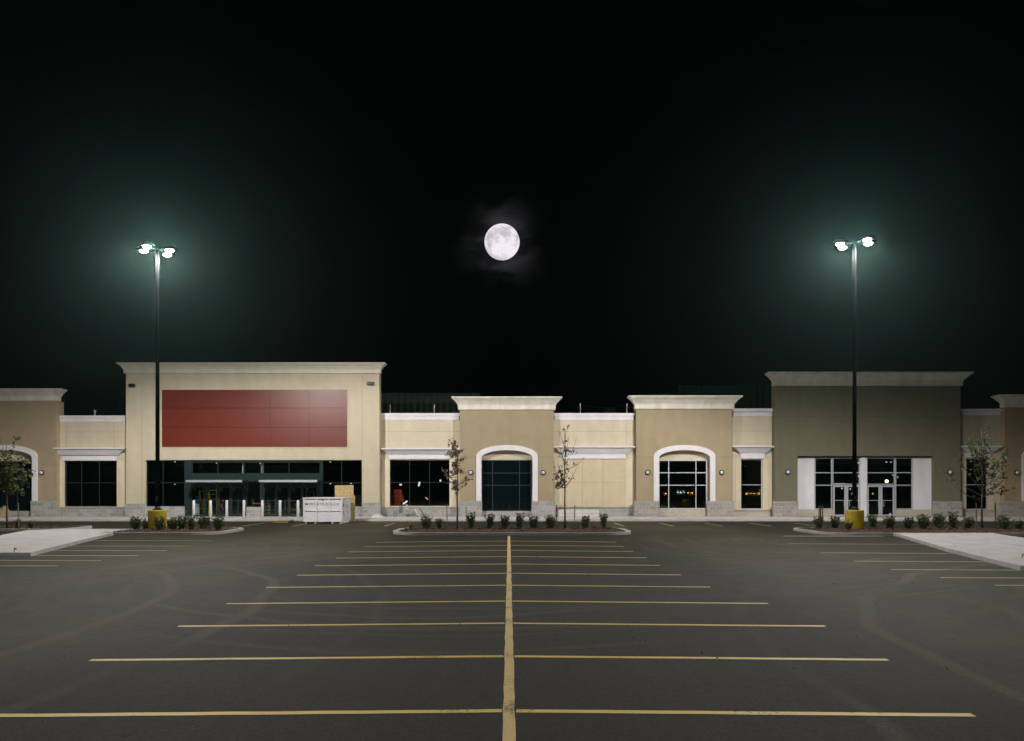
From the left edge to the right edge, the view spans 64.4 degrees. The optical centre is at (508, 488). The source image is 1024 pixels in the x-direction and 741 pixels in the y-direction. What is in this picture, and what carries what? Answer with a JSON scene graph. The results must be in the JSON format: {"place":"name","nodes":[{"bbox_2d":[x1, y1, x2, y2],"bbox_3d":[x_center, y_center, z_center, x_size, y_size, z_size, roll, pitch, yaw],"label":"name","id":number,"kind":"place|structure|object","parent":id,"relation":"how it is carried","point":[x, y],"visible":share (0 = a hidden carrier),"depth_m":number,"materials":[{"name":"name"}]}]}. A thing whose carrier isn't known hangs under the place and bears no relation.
{"place":"outdoors","nodes":[
{"label":"outdoors","id":0,"kind":"place"},
{"bbox_2d":[0,506,12,517],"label":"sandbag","id":1,"kind":"object","parent":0,"point":[3,512],"visible":0.81,"depth_m":60.77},
{"bbox_2d":[0,529,124,556],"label":"concrete path","id":2,"kind":"structure","parent":0,"point":[28,543],"depth_m":34.85,"materials":[{"name":"grey concrete"}]},
{"bbox_2d":[484,223,519,259],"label":"moon","id":3,"kind":"object","parent":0,"point":[501,241],"visible":1,"depth_m":2954.42,"materials":[{"name":"white"}]},
{"bbox_2d":[0,521,1023,740],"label":"ground","id":4,"kind":"structure","parent":0,"point":[143,606],"depth_m":12.76,"materials":[{"name":"grey asphalt"}]},
{"bbox_2d":[0,436,35,527],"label":"young tree","id":5,"kind":"object","parent":4,"relation":"on","point":[11,485],"visible":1,"depth_m":43.98,"materials":[{"name":"green plant"}]},
{"bbox_2d":[0,388,66,516],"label":"arched shop","id":6,"kind":"structure","parent":4,"relation":"on","point":[30,417],"depth_m":63.30,"materials":[{"name":"beige paint"}]},
{"bbox_2d":[0,461,31,510],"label":"window","id":7,"kind":"structure","parent":6,"relation":"in","point":[24,502],"depth_m":63.75,"materials":[{"name":"black glass"}]},
{"bbox_2d":[0,524,83,527],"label":"mulch","id":8,"kind":"object","parent":4,"relation":"on","point":[41,526],"visible":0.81,"depth_m":45.66,"materials":[{"name":"brown plant"}]},
{"bbox_2d":[0,526,91,530],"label":"kerb","id":9,"kind":"structure","parent":4,"relation":"on","point":[25,529],"depth_m":44.46,"materials":[{"name":"concrete"}]},
{"bbox_2d":[0,560,100,560],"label":"parking line","id":10,"kind":"object","parent":4,"relation":"on","point":[50,560],"visible":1,"depth_m":26.11,"materials":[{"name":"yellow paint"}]},
{"bbox_2d":[34,555,132,555],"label":"parking line","id":11,"kind":"object","parent":4,"relation":"on","point":[83,555],"visible":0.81,"depth_m":28.07,"materials":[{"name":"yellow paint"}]},
{"bbox_2d":[53,415,125,515],"bbox_3d":[-32.724,-1.758,70.490,5.722,8.017,14.620,0,0,0],"label":"shop unit","id":12,"kind":"object","parent":4,"relation":"on","point":[91,450],"visible":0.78,"depth_m":63.80,"materials":[{"name":"beige paint"}]},
{"bbox_2d":[65,461,116,506],"bbox_3d":[-32.842,-0.416,63.990,4.151,3.586,0.100,0,0,0],"label":"window","id":13,"kind":"structure","parent":12,"relation":"in","point":[87,483],"depth_m":63.99,"materials":[{"name":"black glass"}]},
{"bbox_2d":[118,395,125,415],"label":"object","id":14,"kind":"structure","parent":12,"relation":"on","point":[122,404],"depth_m":69.98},
{"bbox_2d":[53,550,167,550],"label":"parking line","id":15,"kind":"object","parent":4,"relation":"on","point":[110,550],"visible":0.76,"depth_m":30.35,"materials":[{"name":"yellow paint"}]},
{"bbox_2d":[94,540,210,540],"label":"parking line","id":16,"kind":"object","parent":4,"relation":"on","point":[152,540],"visible":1,"depth_m":36.25,"materials":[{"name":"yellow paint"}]},
{"bbox_2d":[113,526,237,531],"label":"mulch","id":17,"kind":"object","parent":4,"relation":"on","point":[196,529],"visible":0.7,"depth_m":41.78,"materials":[{"name":"brown plant"}]},
{"bbox_2d":[129,516,142,528],"bbox_3d":[-19.730,1.779,42.996,0.657,0.710,0.682,0,0,-27],"label":"shrub","id":18,"kind":"object","parent":17,"relation":"on","point":[135,523],"visible":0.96,"depth_m":42.87,"materials":[{"name":"green plant"}]},
{"bbox_2d":[135,241,177,528],"bbox_3d":[-18.732,-5.361,43.311,2.043,15.082,1.743,0,0,-36],"label":"light pole","id":19,"kind":"object","parent":17,"relation":"on","point":[157,511],"visible":0.85,"depth_m":43.21,"materials":[{"name":"black metal"}]},
{"bbox_2d":[153,516,165,529],"bbox_3d":[-18.027,1.760,41.916,0.644,0.754,0.576,0,0,-21],"label":"shrub","id":20,"kind":"object","parent":17,"relation":"on","point":[159,523],"visible":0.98,"depth_m":41.86,"materials":[{"name":"green plant"}]},
{"bbox_2d":[167,517,179,528],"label":"shrub","id":21,"kind":"object","parent":17,"relation":"on","point":[174,522],"visible":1,"depth_m":42.26,"materials":[{"name":"green plant"}]},
{"bbox_2d":[176,515,186,528],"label":"shrub","id":22,"kind":"object","parent":17,"relation":"on","point":[182,523],"visible":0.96,"depth_m":42.92,"materials":[{"name":"green plant"}]},
{"bbox_2d":[186,514,195,528],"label":"shrub","id":23,"kind":"object","parent":17,"relation":"on","point":[190,521],"visible":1,"depth_m":42.30,"materials":[{"name":"green plant"}]},
{"bbox_2d":[196,514,210,528],"bbox_3d":[-16.131,1.738,43.013,0.722,0.793,0.751,0,0,24],"label":"shrub","id":24,"kind":"object","parent":17,"relation":"on","point":[204,519],"visible":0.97,"depth_m":42.92,"materials":[{"name":"green plant"}]},
{"bbox_2d":[211,515,224,529],"bbox_3d":[-15.159,1.741,42.298,0.690,0.787,0.716,0,0,-10],"label":"shrub","id":25,"kind":"object","parent":17,"relation":"on","point":[218,523],"visible":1,"depth_m":42.22,"materials":[{"name":"green plant"}]},
{"bbox_2d":[108,527,243,534],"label":"kerb","id":26,"kind":"structure","parent":4,"relation":"on","point":[181,533],"depth_m":40.44,"materials":[{"name":"concrete"}]},
{"bbox_2d":[0,709,501,716],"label":"parking line","id":27,"kind":"object","parent":4,"relation":"on","point":[245,713],"visible":1,"depth_m":8.31,"materials":[{"name":"yellow paint"}]},
{"bbox_2d":[116,362,386,516],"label":"superstore","id":28,"kind":"structure","parent":4,"relation":"on","point":[287,434],"depth_m":63.00,"materials":[{"name":"beige paint"}]},
{"bbox_2d":[146,460,184,505],"bbox_3d":[-26.705,-0.439,63.210,3.053,3.581,0.100,0,0,0],"label":"window","id":29,"kind":"structure","parent":28,"relation":"in","point":[171,472],"depth_m":63.21,"materials":[{"name":"black glass"}]},
{"bbox_2d":[195,496,199,514],"bbox_3d":[-24.561,1.350,64.000,0.300,1.580,0.300,0,0,0],"label":"water cooler","id":30,"kind":"object","parent":28,"relation":"on","point":[197,508],"visible":0.73,"depth_m":63.87,"materials":[{"name":"white paint"}]},
{"bbox_2d":[190,486,204,515],"bbox_3d":[-24.207,0.948,63.220,1.088,2.363,0.100,0,0,0],"label":"glass door","id":31,"kind":"structure","parent":28,"relation":"in","point":[191,500],"depth_m":63.18,"materials":[{"name":"teal"}]},
{"bbox_2d":[199,490,212,514],"bbox_3d":[-24.089,1.129,64.648,0.804,2.054,0.976,0,0,0],"label":"step ladder","id":32,"kind":"object","parent":28,"relation":"on","point":[201,501],"visible":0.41,"depth_m":64.17,"materials":[{"name":"yellow metal"}]},
{"bbox_2d":[218,486,230,515],"bbox_3d":[-22.118,0.948,63.220,0.979,2.363,0.100,0,0,0],"label":"glass door","id":33,"kind":"structure","parent":28,"relation":"in","point":[219,500],"depth_m":63.18,"materials":[{"name":"teal"}]},
{"bbox_2d":[231,486,243,515],"bbox_3d":[-21.100,0.948,63.220,1.025,2.363,0.100,0,0,0],"label":"glass door","id":34,"kind":"structure","parent":28,"relation":"in","point":[232,500],"depth_m":63.18,"materials":[{"name":"teal"}]},
{"bbox_2d":[191,462,320,473],"bbox_3d":[-19.655,-1.647,63.210,10.022,0.963,0.100,0,0,0],"label":"window","id":35,"kind":"structure","parent":28,"relation":"in","point":[191,462],"depth_m":63.16,"materials":[{"name":"teal"}]},
{"bbox_2d":[263,487,275,515],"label":"glass door","id":36,"kind":"structure","parent":28,"relation":"in","point":[264,500],"depth_m":63.18,"materials":[{"name":"teal"}]},
{"bbox_2d":[276,486,288,515],"bbox_3d":[-17.588,0.948,63.220,0.994,2.363,0.100,0,0,0],"label":"glass door","id":37,"kind":"structure","parent":28,"relation":"in","point":[277,500],"depth_m":63.18,"materials":[{"name":"teal"}]},
{"bbox_2d":[289,486,301,515],"bbox_3d":[-16.579,0.948,63.220,0.994,2.363,0.100,0,0,0],"label":"glass door","id":38,"kind":"structure","parent":28,"relation":"in","point":[290,500],"depth_m":63.18,"materials":[{"name":"teal"}]},
{"bbox_2d":[322,460,361,505],"bbox_3d":[-12.962,-0.439,63.210,3.069,3.581,0.100,0,0,0],"label":"window","id":39,"kind":"structure","parent":28,"relation":"in","point":[335,472],"depth_m":63.21,"materials":[{"name":"black glass"}]},
{"bbox_2d":[89,655,503,660],"bbox_3d":[-2.848,2.296,11.042,5.551,0.001,0.128,0,0,-3],"label":"parking line","id":40,"kind":"object","parent":4,"relation":"on","point":[297,658],"visible":1,"depth_m":11.01,"materials":[{"name":"yellow paint"}]},
{"bbox_2d":[302,497,350,523],"bbox_3d":[-12.358,1.435,55.370,2.672,1.730,2.960,0,0,0],"label":"dumpster","id":41,"kind":"object","parent":4,"relation":"on","point":[332,510],"visible":1,"depth_m":53.96,"materials":[{"name":"white paint"}]},
{"bbox_2d":[177,623,504,626],"bbox_3d":[-2.808,2.296,13.761,5.474,0.001,0.131,0,0,-3],"label":"parking line","id":42,"kind":"object","parent":4,"relation":"on","point":[334,624],"visible":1,"depth_m":13.78,"materials":[{"name":"yellow paint"}]},
{"bbox_2d":[335,485,354,521],"bbox_3d":[-11.548,1.016,57.400,1.416,2.567,0.400,0,0,0],"label":"board stack","id":43,"kind":"object","parent":4,"relation":"on","point":[344,490],"visible":0.79,"depth_m":57.20,"materials":[{"name":"beige wood"}]},
{"bbox_2d":[227,601,495,603],"bbox_3d":[-2.868,2.296,16.477,5.598,0.001,0.130,0,0,-4],"label":"parking line","id":44,"kind":"object","parent":4,"relation":"on","point":[364,602],"visible":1,"depth_m":16.45,"materials":[{"name":"yellow paint"}]},
{"bbox_2d":[266,585,503,587],"bbox_3d":[-2.873,2.296,19.192,5.612,0.001,0.130,0,0,-4],"label":"parking line","id":45,"kind":"object","parent":4,"relation":"on","point":[394,586],"visible":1,"depth_m":19.14,"materials":[{"name":"yellow paint"}]},
{"bbox_2d":[318,564,465,565],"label":"parking line","id":46,"kind":"object","parent":4,"relation":"on","point":[425,564],"visible":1,"depth_m":24.72,"materials":[{"name":"yellow paint"}]},
{"bbox_2d":[381,413,459,515],"bbox_3d":[-6.979,-1.852,70.490,6.360,8.205,14.620,0,0,0],"label":"shop unit","id":47,"kind":"object","parent":4,"relation":"on","point":[415,448],"visible":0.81,"depth_m":63.80,"materials":[{"name":"beige paint"}]},
{"bbox_2d":[390,460,448,505],"bbox_3d":[-7.012,-0.471,63.990,4.677,3.602,0.100,0,0,0],"label":"window","id":48,"kind":"structure","parent":47,"relation":"in","point":[409,482],"depth_m":63.94,"materials":[{"name":"black"}]},
{"bbox_2d":[381,393,479,419],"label":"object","id":49,"kind":"structure","parent":47,"relation":"on","point":[444,402],"depth_m":75.98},
{"bbox_2d":[345,573,503,574],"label":"parking line","id":50,"kind":"object","parent":4,"relation":"on","point":[454,573],"visible":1,"depth_m":21.96,"materials":[{"name":"yellow paint"}]},
{"bbox_2d":[3,536,1005,731],"bbox_3d":[0.046,2.283,23.491,33.834,0.028,32.946,0,0,0],"label":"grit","id":51,"kind":"object","parent":4,"relation":"on","point":[534,610],"visible":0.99,"depth_m":13.83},
{"bbox_2d":[451,396,561,516],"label":"arched shop","id":52,"kind":"structure","parent":4,"relation":"on","point":[507,464],"depth_m":63.30,"materials":[{"name":"beige paint"}]},
{"bbox_2d":[482,460,530,510],"bbox_3d":[-0.192,-0.274,63.750,3.894,3.996,0.100,0,0,0],"label":"window","id":53,"kind":"structure","parent":52,"relation":"in","point":[506,484],"depth_m":63.75,"materials":[{"name":"black"}]},
{"bbox_2d":[502,536,515,740],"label":"parking line","id":54,"kind":"object","parent":4,"relation":"on","point":[509,728],"visible":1,"depth_m":10.29,"materials":[{"name":"yellow paint"}]},
{"bbox_2d":[0,519,1023,520],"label":"kerb","id":55,"kind":"structure","parent":4,"relation":"on","point":[494,519],"depth_m":57.90,"materials":[{"name":"concrete"}]},
{"bbox_2d":[399,526,624,531],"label":"mulch","id":56,"kind":"object","parent":4,"relation":"on","point":[515,529],"visible":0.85,"depth_m":41.95,"materials":[{"name":"brown plant"}]},
{"bbox_2d":[420,515,432,528],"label":"shrub","id":57,"kind":"object","parent":56,"relation":"on","point":[425,521],"visible":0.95,"depth_m":42.28,"materials":[{"name":"green plant"}]},
{"bbox_2d":[442,438,472,528],"bbox_3d":[-2.782,-0.306,43.053,1.569,4.853,1.431,0,0,21],"label":"young tree","id":58,"kind":"object","parent":56,"relation":"on","point":[456,471],"visible":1,"depth_m":43.14,"materials":[{"name":"green plant"}]},
{"bbox_2d":[467,511,476,527],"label":"shrub","id":59,"kind":"object","parent":56,"relation":"on","point":[471,521],"visible":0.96,"depth_m":43.32,"materials":[{"name":"green plant"}]},
{"bbox_2d":[483,513,494,527],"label":"shrub","id":60,"kind":"object","parent":56,"relation":"on","point":[489,520],"visible":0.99,"depth_m":43.22,"materials":[{"name":"green plant"}]},
{"bbox_2d":[499,515,509,528],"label":"shrub","id":61,"kind":"object","parent":56,"relation":"on","point":[504,522],"visible":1,"depth_m":42.79,"materials":[{"name":"green plant"}]},
{"bbox_2d":[515,512,524,528],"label":"shrub","id":62,"kind":"object","parent":56,"relation":"on","point":[519,520],"visible":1,"depth_m":42.92,"materials":[{"name":"green plant"}]},
{"bbox_2d":[528,516,539,527],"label":"shrub","id":63,"kind":"object","parent":56,"relation":"on","point":[533,522],"visible":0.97,"depth_m":43.25,"materials":[{"name":"green plant"}]},
{"bbox_2d":[544,514,555,527],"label":"shrub","id":64,"kind":"object","parent":56,"relation":"on","point":[550,522],"visible":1,"depth_m":43.42,"materials":[{"name":"green plant"}]},
{"bbox_2d":[552,424,584,528],"bbox_3d":[3.153,-0.659,43.130,1.796,5.559,1.082,0,0,0],"label":"young tree","id":65,"kind":"object","parent":56,"relation":"on","point":[562,480],"visible":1,"depth_m":43.18,"materials":[{"name":"green plant"}]},
{"bbox_2d":[581,515,589,527],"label":"shrub","id":66,"kind":"object","parent":56,"relation":"on","point":[585,521],"visible":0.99,"depth_m":43.44,"materials":[{"name":"green plant"}]},
{"bbox_2d":[599,513,608,528],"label":"shrub","id":67,"kind":"object","parent":56,"relation":"on","point":[603,521],"visible":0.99,"depth_m":42.91,"materials":[{"name":"green plant"}]},
{"bbox_2d":[393,527,630,534],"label":"kerb","id":68,"kind":"structure","parent":4,"relation":"on","point":[397,532],"depth_m":40.30,"materials":[{"name":"concrete"}]},
{"bbox_2d":[513,573,669,574],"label":"parking line","id":69,"kind":"object","parent":4,"relation":"on","point":[564,573],"visible":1,"depth_m":22.09,"materials":[{"name":"yellow paint"}]},
{"bbox_2d":[553,413,634,515],"bbox_3d":[6.655,-1.852,70.490,6.396,8.205,14.620,0,0,0],"label":"shop unit","id":70,"kind":"object","parent":4,"relation":"on","point":[603,482],"visible":0.73,"depth_m":63.78,"materials":[{"name":"beige paint"}]},
{"bbox_2d":[517,585,690,586],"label":"parking line","id":71,"kind":"object","parent":4,"relation":"on","point":[624,586],"visible":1,"depth_m":19.14,"materials":[{"name":"yellow paint"}]},
{"bbox_2d":[523,601,767,603],"bbox_3d":[2.637,2.296,16.489,5.137,0.001,0.134,0,0,4],"label":"parking line","id":72,"kind":"object","parent":4,"relation":"on","point":[641,602],"visible":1,"depth_m":16.45,"materials":[{"name":"yellow paint"}]},
{"bbox_2d":[513,623,825,626],"bbox_3d":[2.688,2.296,13.768,5.233,0.001,0.134,0,0,3],"label":"parking line","id":73,"kind":"object","parent":4,"relation":"on","point":[672,624],"visible":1,"depth_m":13.78,"materials":[{"name":"yellow paint"}]},
{"bbox_2d":[627,395,742,516],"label":"arched shop","id":74,"kind":"structure","parent":4,"relation":"on","point":[683,455],"depth_m":63.30,"materials":[{"name":"beige paint"}]},
{"bbox_2d":[659,460,706,508],"bbox_3d":[13.618,-0.353,63.750,3.792,3.839,0.100,0,0,0],"label":"window frame","id":75,"kind":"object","parent":74,"relation":"in","point":[668,472],"depth_m":63.70,"materials":[{"name":"silver metal"}]},
{"bbox_2d":[514,655,889,660],"bbox_3d":[2.587,2.296,11.054,5.030,0.001,0.131,0,0,3],"label":"parking line","id":76,"kind":"object","parent":4,"relation":"on","point":[700,657],"visible":1,"depth_m":11.08,"materials":[{"name":"yellow paint"}]},
{"bbox_2d":[516,709,974,715],"bbox_3d":[2.397,2.296,8.339,4.648,0.001,0.130,0,0,2],"label":"parking line","id":77,"kind":"object","parent":4,"relation":"on","point":[735,712],"visible":1,"depth_m":8.35,"materials":[{"name":"yellow paint"}]},
{"bbox_2d":[732,408,773,515],"bbox_3d":[19.179,-2.029,70.490,3.591,8.557,14.620,0,0,0],"label":"shop unit","id":78,"kind":"object","parent":4,"relation":"on","point":[751,433],"visible":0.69,"depth_m":63.80,"materials":[{"name":"beige paint"}]},
{"bbox_2d":[741,460,761,508],"bbox_3d":[19.054,-0.365,63.990,1.687,3.892,0.100,0,0,0],"label":"window","id":79,"kind":"structure","parent":78,"relation":"in","point":[761,460],"depth_m":63.94,"materials":[{"name":"black glass"}]},
{"bbox_2d":[782,536,883,536],"bbox_3d":[15.700,2.295,39.578,4.988,0.002,0.658,0,0,1],"label":"gutter","id":80,"kind":"object","parent":4,"relation":"on","point":[832,536],"visible":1,"depth_m":39.26,"materials":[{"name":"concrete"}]},
{"bbox_2d":[741,372,973,516],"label":"olive store","id":81,"kind":"structure","parent":4,"relation":"on","point":[908,435],"depth_m":63.00,"materials":[{"name":"paint"}]},
{"bbox_2d":[814,458,831,508],"bbox_3d":[24.502,-0.421,63.410,1.372,4.021,0.100,0,0,0],"label":"window","id":82,"kind":"structure","parent":81,"relation":"in","point":[814,458],"depth_m":63.36,"materials":[{"name":"silver metal"}]},
{"bbox_2d":[833,485,845,515],"bbox_3d":[25.765,0.917,63.390,1.029,2.426,0.100,0,0,0],"label":"glass door","id":83,"kind":"structure","parent":81,"relation":"in","point":[834,486],"depth_m":63.35,"materials":[{"name":"silver metal"}]},
{"bbox_2d":[832,458,859,484],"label":"window","id":84,"kind":"structure","parent":81,"relation":"in","point":[832,458],"depth_m":63.36,"materials":[{"name":"silver metal"}]},
{"bbox_2d":[846,485,859,509],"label":"glass door","id":85,"kind":"structure","parent":81,"relation":"in","point":[847,486],"depth_m":63.35,"materials":[{"name":"silver metal"}]},
{"bbox_2d":[867,485,880,515],"bbox_3d":[28.422,0.917,63.347,1.044,2.426,0.186,0,0,0],"label":"glass door","id":86,"kind":"structure","parent":81,"relation":"in","point":[879,486],"depth_m":63.35,"materials":[{"name":"silver metal"}]},
{"bbox_2d":[867,458,894,484],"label":"window","id":87,"kind":"structure","parent":81,"relation":"in","point":[867,458],"depth_m":63.36,"materials":[{"name":"silver metal"}]},
{"bbox_2d":[881,485,894,515],"bbox_3d":[29.510,0.917,63.347,1.083,2.426,0.186,0,0,0],"label":"glass door","id":88,"kind":"structure","parent":81,"relation":"in","point":[893,486],"depth_m":63.35,"materials":[{"name":"silver metal"}]},
{"bbox_2d":[895,458,912,508],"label":"window","id":89,"kind":"structure","parent":81,"relation":"in","point":[911,472],"depth_m":63.36,"materials":[{"name":"black glass"}]},
{"bbox_2d":[793,527,1023,535],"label":"kerb","id":90,"kind":"structure","parent":4,"relation":"on","point":[862,534],"depth_m":39.98,"materials":[{"name":"concrete"}]},
{"bbox_2d":[799,526,1023,532],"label":"mulch","id":91,"kind":"object","parent":4,"relation":"on","point":[956,529],"visible":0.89,"depth_m":41.46,"materials":[{"name":"brown plant"}]},
{"bbox_2d":[829,515,840,527],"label":"shrub","id":92,"kind":"object","parent":91,"relation":"on","point":[835,523],"visible":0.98,"depth_m":43.83,"materials":[{"name":"green plant"}]},
{"bbox_2d":[832,234,875,528],"bbox_3d":[18.412,-5.548,43.313,2.182,15.455,1.539,0,0,34],"label":"light pole","id":93,"kind":"object","parent":91,"relation":"on","point":[854,513],"visible":0.88,"depth_m":43.21,"materials":[{"name":"black metal"}]},
{"bbox_2d":[866,514,877,527],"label":"shrub","id":94,"kind":"object","parent":91,"relation":"on","point":[872,521],"visible":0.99,"depth_m":43.87,"materials":[{"name":"green plant"}]},
{"bbox_2d":[882,515,895,527],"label":"shrub","id":95,"kind":"object","parent":91,"relation":"on","point":[889,522],"visible":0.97,"depth_m":43.77,"materials":[{"name":"green plant"}]},
{"bbox_2d":[903,517,914,527],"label":"shrub","id":96,"kind":"object","parent":91,"relation":"on","point":[908,522],"visible":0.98,"depth_m":43.21,"materials":[{"name":"green plant"}]},
{"bbox_2d":[916,514,930,528],"bbox_3d":[21.967,1.719,43.062,0.716,0.831,0.690,0,0,-33],"label":"shrub","id":97,"kind":"object","parent":91,"relation":"on","point":[922,521],"visible":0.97,"depth_m":42.98,"materials":[{"name":"green plant"}]},
{"bbox_2d":[932,513,945,527],"bbox_3d":[23.190,1.706,43.877,0.751,0.857,0.722,0,0,28],"label":"shrub","id":98,"kind":"object","parent":91,"relation":"on","point":[938,520],"visible":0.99,"depth_m":43.80,"materials":[{"name":"green plant"}]},
{"bbox_2d":[947,511,958,528],"bbox_3d":[23.735,1.653,43.445,0.649,1.003,0.592,0,0,-22],"label":"shrub","id":99,"kind":"object","parent":91,"relation":"on","point":[952,518],"visible":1,"depth_m":43.39,"materials":[{"name":"green plant"}]},
{"bbox_2d":[961,516,974,527],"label":"shrub","id":100,"kind":"object","parent":91,"relation":"on","point":[968,522],"visible":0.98,"depth_m":43.59,"materials":[{"name":"green plant"}]},
{"bbox_2d":[939,427,1014,527],"bbox_3d":[25.390,-0.613,43.752,3.807,5.466,2.184,0,0,0],"label":"young tree","id":101,"kind":"object","parent":91,"relation":"on","point":[982,454],"visible":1,"depth_m":43.55,"materials":[{"name":"green plant"}]},
{"bbox_2d":[996,514,1010,528],"bbox_3d":[25.977,1.733,42.686,0.682,0.803,0.657,0,0,-32],"label":"shrub","id":102,"kind":"object","parent":91,"relation":"on","point":[1003,523],"visible":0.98,"depth_m":42.63,"materials":[{"name":"green plant"}]},
{"bbox_2d":[960,409,1002,515],"bbox_3d":[36.878,-2.017,70.490,3.663,8.534,14.620,0,0,0],"label":"shop unit","id":103,"kind":"object","parent":4,"relation":"on","point":[976,421],"visible":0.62,"depth_m":63.80,"materials":[{"name":"beige paint"}]},
{"bbox_2d":[991,394,1023,516],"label":"arched shop","id":104,"kind":"structure","parent":4,"relation":"on","point":[1012,433],"depth_m":63.30,"materials":[{"name":"beige paint"}]},
{"bbox_2d":[0,516,1023,518],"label":"pavement","id":105,"kind":"structure","parent":0,"point":[454,517],"depth_m":61.33,"materials":[{"name":"concrete"}]},
{"bbox_2d":[558,510,598,516],"bbox_3d":[5.396,1.872,63.050,3.133,0.556,0.300,0,0,0],"label":"concrete bench","id":106,"kind":"object","parent":105,"relation":"on","point":[586,513],"visible":1,"depth_m":62.90,"materials":[{"name":"white concrete"}]},
{"bbox_2d":[0,0,1023,414],"label":"sky","id":107,"kind":"structure","parent":0,"point":[677,181],"materials":[{"name":"black"}]},
{"bbox_2d":[665,385,772,407],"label":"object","id":108,"kind":"structure","parent":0,"point":[756,396],"depth_m":79.98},
{"bbox_2d":[893,533,1023,570],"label":"concrete path","id":109,"kind":"structure","parent":0,"point":[1002,550],"depth_m":31.71,"materials":[{"name":"grey concrete"}]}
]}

